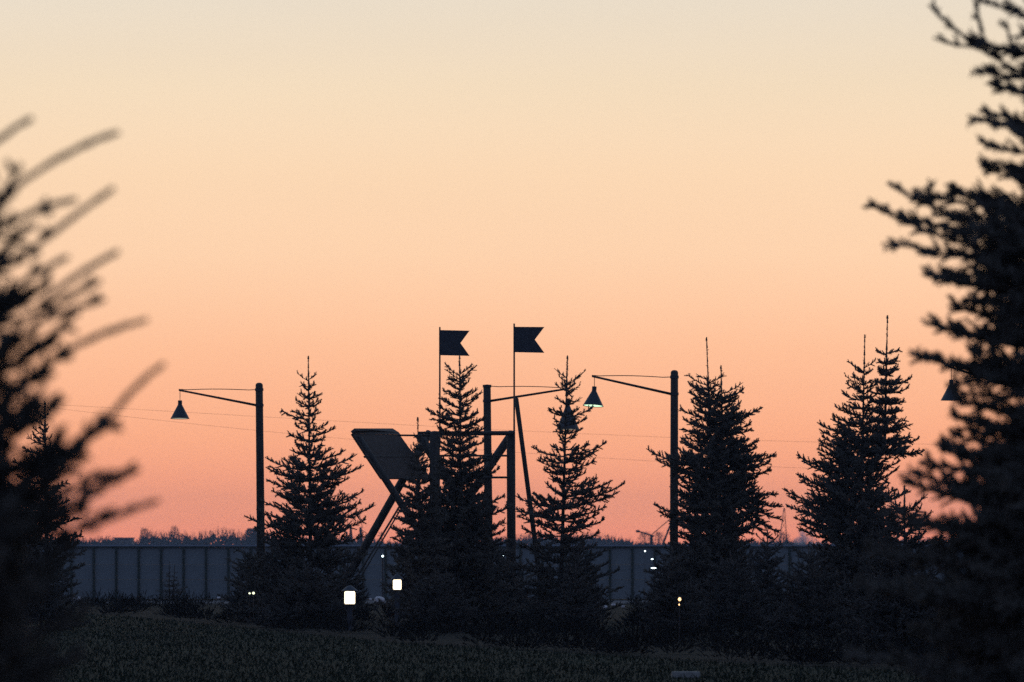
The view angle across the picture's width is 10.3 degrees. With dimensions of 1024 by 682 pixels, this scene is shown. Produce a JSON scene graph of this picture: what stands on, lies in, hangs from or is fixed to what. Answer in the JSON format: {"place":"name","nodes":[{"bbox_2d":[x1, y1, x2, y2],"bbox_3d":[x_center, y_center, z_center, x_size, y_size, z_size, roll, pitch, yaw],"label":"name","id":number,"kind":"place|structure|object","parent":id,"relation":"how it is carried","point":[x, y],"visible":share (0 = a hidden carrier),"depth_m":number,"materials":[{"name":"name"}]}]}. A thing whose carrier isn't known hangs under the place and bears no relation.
{"place":"outdoors","nodes":[
{"label":"outdoors","id":0,"kind":"place"},
{"bbox_2d":[114,538,133,544],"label":"building","id":1,"kind":"structure","parent":0,"point":[123,541],"depth_m":1699.94,"materials":[{"name":"metal"}]},
{"bbox_2d":[78,600,648,602],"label":"gravel path","id":2,"kind":"structure","parent":0,"point":[618,601],"depth_m":182.22,"materials":[{"name":"grey gravel"}]},
{"bbox_2d":[382,554,383,597],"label":"pole light","id":3,"kind":"object","parent":2,"relation":"on","point":[382,574],"visible":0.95,"depth_m":179.85,"materials":[{"name":"paint"}]},
{"bbox_2d":[70,405,799,441],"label":"overhead wire","id":4,"kind":"object","parent":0,"point":[416,425],"visible":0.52,"depth_m":300.04,"materials":[{"name":"metal"}]},
{"bbox_2d":[11,613,953,681],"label":"lawn","id":5,"kind":"structure","parent":0,"point":[517,672],"depth_m":86.82,"materials":[{"name":"green plant"}]},
{"bbox_2d":[9,547,91,630],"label":"young spruce","id":6,"kind":"object","parent":5,"relation":"on","point":[48,607],"visible":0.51,"depth_m":118.75,"materials":[{"name":"green plant"}]},
{"bbox_2d":[15,410,87,626],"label":"spruce tree","id":7,"kind":"object","parent":5,"relation":"on","point":[45,544],"visible":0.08,"depth_m":121.91,"materials":[{"name":"green plant"}]},
{"bbox_2d":[671,671,699,677],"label":"concrete block","id":8,"kind":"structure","parent":5,"relation":"on","point":[683,673],"depth_m":75.76,"materials":[{"name":"grey concrete"}]},
{"bbox_2d":[841,0,1023,681],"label":"spruce tree","id":9,"kind":"object","parent":5,"relation":"on","point":[987,542],"visible":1,"depth_m":26.93,"materials":[{"name":"green plant"}]},
{"bbox_2d":[65,409,910,471],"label":"overhead wire","id":10,"kind":"object","parent":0,"point":[411,444],"visible":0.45,"depth_m":300.01,"materials":[{"name":"metal"}]},
{"bbox_2d":[62,561,944,671],"bbox_3d":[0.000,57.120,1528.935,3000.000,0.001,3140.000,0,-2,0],"label":"ground","id":11,"kind":"structure","parent":0,"point":[450,638],"depth_m":111.33,"materials":[{"name":"black soil"}]},
{"bbox_2d":[0,113,165,681],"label":"spruce tree","id":12,"kind":"object","parent":11,"relation":"on","point":[46,463],"visible":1,"depth_m":14.98,"materials":[{"name":"green plant"}]},
{"bbox_2d":[138,527,148,543],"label":"tree","id":13,"kind":"object","parent":11,"relation":"on","point":[145,530],"visible":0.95,"depth_m":1978.62,"materials":[{"name":"plant"}]},
{"bbox_2d":[155,566,190,603],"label":"spruce sapling","id":14,"kind":"object","parent":11,"relation":"on","point":[173,585],"visible":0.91,"depth_m":169.83,"materials":[{"name":"green plant"}]},
{"bbox_2d":[170,525,178,544],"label":"tree","id":15,"kind":"object","parent":11,"relation":"on","point":[174,529],"visible":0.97,"depth_m":1978.43,"materials":[{"name":"plant"}]},
{"bbox_2d":[170,383,264,603],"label":"lamp post","id":16,"kind":"object","parent":11,"relation":"on","point":[179,412],"visible":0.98,"depth_m":149.92,"materials":[{"name":"metal"}]},
{"bbox_2d":[217,548,267,608],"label":"young spruce","id":17,"kind":"object","parent":11,"relation":"on","point":[240,596],"visible":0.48,"depth_m":149.73,"materials":[{"name":"green plant"}]},
{"bbox_2d":[240,528,256,544],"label":"tree","id":18,"kind":"object","parent":11,"relation":"on","point":[251,537],"visible":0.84,"depth_m":1957.55,"materials":[{"name":"plant"}]},
{"bbox_2d":[252,591,254,625],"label":"garden light","id":19,"kind":"object","parent":11,"relation":"on","point":[253,592],"visible":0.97,"depth_m":125.88,"materials":[{"name":"paint"}]},
{"bbox_2d":[218,356,374,620],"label":"spruce tree","id":20,"kind":"object","parent":11,"relation":"on","point":[291,531],"visible":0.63,"depth_m":133.78,"materials":[{"name":"green plant"}]},
{"bbox_2d":[240,558,356,627],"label":"young spruce","id":21,"kind":"object","parent":11,"relation":"on","point":[301,598],"visible":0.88,"depth_m":123.70,"materials":[{"name":"green plant"}]},
{"bbox_2d":[342,585,357,630],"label":"bollard lamp","id":22,"kind":"object","parent":11,"relation":"on","point":[349,596],"visible":0.95,"depth_m":117.79,"materials":[{"name":"metal"}]},
{"bbox_2d":[330,563,377,614],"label":"young spruce","id":23,"kind":"object","parent":11,"relation":"on","point":[357,586],"visible":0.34,"depth_m":137.84,"materials":[{"name":"green plant"}]},
{"bbox_2d":[346,494,367,544],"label":"silo works","id":24,"kind":"structure","parent":11,"relation":"on","point":[361,538],"depth_m":899.31,"materials":[{"name":"grey metal"}]},
{"bbox_2d":[374,596,384,602],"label":"boulder","id":25,"kind":"object","parent":11,"relation":"on","point":[382,599],"visible":0.68,"depth_m":167.73,"materials":[{"name":"grey stone"}]},
{"bbox_2d":[391,574,403,626],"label":"bollard lamp","id":26,"kind":"object","parent":11,"relation":"on","point":[397,578],"visible":0.86,"depth_m":123.81,"materials":[{"name":"paint"}]},
{"bbox_2d":[375,417,455,619],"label":"spruce tree","id":27,"kind":"object","parent":11,"relation":"on","point":[425,551],"visible":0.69,"depth_m":125.82,"materials":[{"name":"green plant"}]},
{"bbox_2d":[337,428,528,615],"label":"timber frame","id":28,"kind":"object","parent":11,"relation":"on","point":[385,451],"visible":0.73,"depth_m":143.40,"materials":[{"name":"black wood"}]},
{"bbox_2d":[439,327,468,444],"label":"flag","id":29,"kind":"object","parent":28,"relation":"attached to","point":[450,341],"visible":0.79,"depth_m":143.08,"materials":[{"name":"fabric"}]},
{"bbox_2d":[513,323,543,447],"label":"flag","id":30,"kind":"object","parent":28,"relation":"attached to","point":[524,338],"visible":1,"depth_m":143.53,"materials":[{"name":"fabric"}]},
{"bbox_2d":[386,355,519,623],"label":"spruce tree","id":31,"kind":"object","parent":11,"relation":"on","point":[468,561],"visible":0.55,"depth_m":127.73,"materials":[{"name":"green plant"}]},
{"bbox_2d":[48,527,946,544],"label":"wood","id":32,"kind":"object","parent":11,"relation":"on","point":[232,539],"visible":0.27,"depth_m":1973.33,"materials":[{"name":"plant"}]},
{"bbox_2d":[29,545,975,599],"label":"fence","id":33,"kind":"object","parent":11,"relation":"on","point":[183,555],"visible":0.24,"depth_m":189.83,"materials":[{"name":"paint"}]},
{"bbox_2d":[63,587,977,666],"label":"undergrowth","id":34,"kind":"object","parent":11,"relation":"on","point":[613,641],"visible":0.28,"depth_m":106.03,"materials":[{"name":"plant"}]},
{"bbox_2d":[483,384,577,575],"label":"lamp post","id":35,"kind":"object","parent":11,"relation":"on","point":[487,400],"visible":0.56,"depth_m":147.95,"materials":[{"name":"metal"}]},
{"bbox_2d":[515,398,545,609],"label":"leaning pole","id":36,"kind":"object","parent":11,"relation":"on","point":[523,453],"visible":0.63,"depth_m":144.93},
{"bbox_2d":[499,355,624,619],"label":"spruce tree","id":37,"kind":"object","parent":11,"relation":"on","point":[542,587],"visible":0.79,"depth_m":132.89,"materials":[{"name":"green plant"}]},
{"bbox_2d":[545,564,605,624],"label":"young spruce","id":38,"kind":"object","parent":11,"relation":"on","point":[575,595],"visible":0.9,"depth_m":119.83,"materials":[{"name":"green plant"}]},
{"bbox_2d":[545,544,612,616],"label":"young spruce","id":39,"kind":"object","parent":11,"relation":"on","point":[585,564],"visible":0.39,"depth_m":131.84,"materials":[{"name":"green plant"}]},
{"bbox_2d":[583,370,678,588],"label":"lamp post","id":40,"kind":"object","parent":11,"relation":"on","point":[593,398],"visible":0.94,"depth_m":137.94,"materials":[{"name":"metal"}]},
{"bbox_2d":[636,531,649,544],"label":"tree","id":41,"kind":"object","parent":11,"relation":"on","point":[644,541],"visible":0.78,"depth_m":1898.46,"materials":[{"name":"plant"}]},
{"bbox_2d":[636,519,669,544],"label":"conveyor tower","id":42,"kind":"structure","parent":11,"relation":"on","point":[651,537],"depth_m":899.45,"materials":[{"name":"grey metal"}]},
{"bbox_2d":[653,531,664,544],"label":"tree","id":43,"kind":"object","parent":11,"relation":"on","point":[657,534],"visible":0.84,"depth_m":1898.76,"materials":[{"name":"plant"}]},
{"bbox_2d":[633,546,708,635],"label":"young spruce","id":44,"kind":"object","parent":11,"relation":"on","point":[671,600],"visible":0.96,"depth_m":111.80,"materials":[{"name":"green plant"}]},
{"bbox_2d":[678,596,680,646],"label":"garden light","id":45,"kind":"object","parent":11,"relation":"on","point":[679,598],"visible":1,"depth_m":99.90,"materials":[{"name":"paint"}]},
{"bbox_2d":[638,337,783,621],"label":"spruce tree","id":46,"kind":"object","parent":11,"relation":"on","point":[718,492],"visible":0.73,"depth_m":129.80,"materials":[{"name":"green plant"}]},
{"bbox_2d":[685,550,775,626],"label":"young spruce","id":47,"kind":"object","parent":11,"relation":"on","point":[730,605],"visible":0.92,"depth_m":123.75,"materials":[{"name":"green plant"}]},
{"bbox_2d":[735,530,791,621],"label":"young spruce","id":48,"kind":"object","parent":11,"relation":"on","point":[766,577],"visible":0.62,"depth_m":125.77,"materials":[{"name":"green plant"}]},
{"bbox_2d":[777,532,790,544],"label":"tree","id":49,"kind":"object","parent":11,"relation":"on","point":[783,534],"visible":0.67,"depth_m":1898.71,"materials":[{"name":"plant"}]},
{"bbox_2d":[757,542,858,637],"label":"young spruce","id":50,"kind":"object","parent":11,"relation":"on","point":[823,613],"visible":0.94,"depth_m":109.77,"materials":[{"name":"green plant"}]},
{"bbox_2d":[782,315,923,617],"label":"spruce tree","id":51,"kind":"object","parent":11,"relation":"on","point":[847,505],"visible":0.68,"depth_m":128.66,"materials":[{"name":"green plant"}]},
{"bbox_2d":[835,485,948,650],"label":"young spruce","id":52,"kind":"object","parent":11,"relation":"on","point":[889,616],"visible":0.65,"depth_m":95.73,"materials":[{"name":"green plant"}]},
{"bbox_2d":[941,369,965,400],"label":"lamp post","id":53,"kind":"object","parent":11,"relation":"on","point":[946,395],"visible":0.34,"depth_m":145.91,"materials":[{"name":"metal"}]},
{"bbox_2d":[0,0,1023,544],"label":"sky","id":54,"kind":"structure","parent":0,"point":[338,184],"materials":[{"name":"orange"}]},
{"bbox_2d":[779,508,786,543],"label":"lattice tower","id":55,"kind":"structure","parent":0,"point":[782,527],"depth_m":899.30,"materials":[{"name":"grey metal"}]}
]}

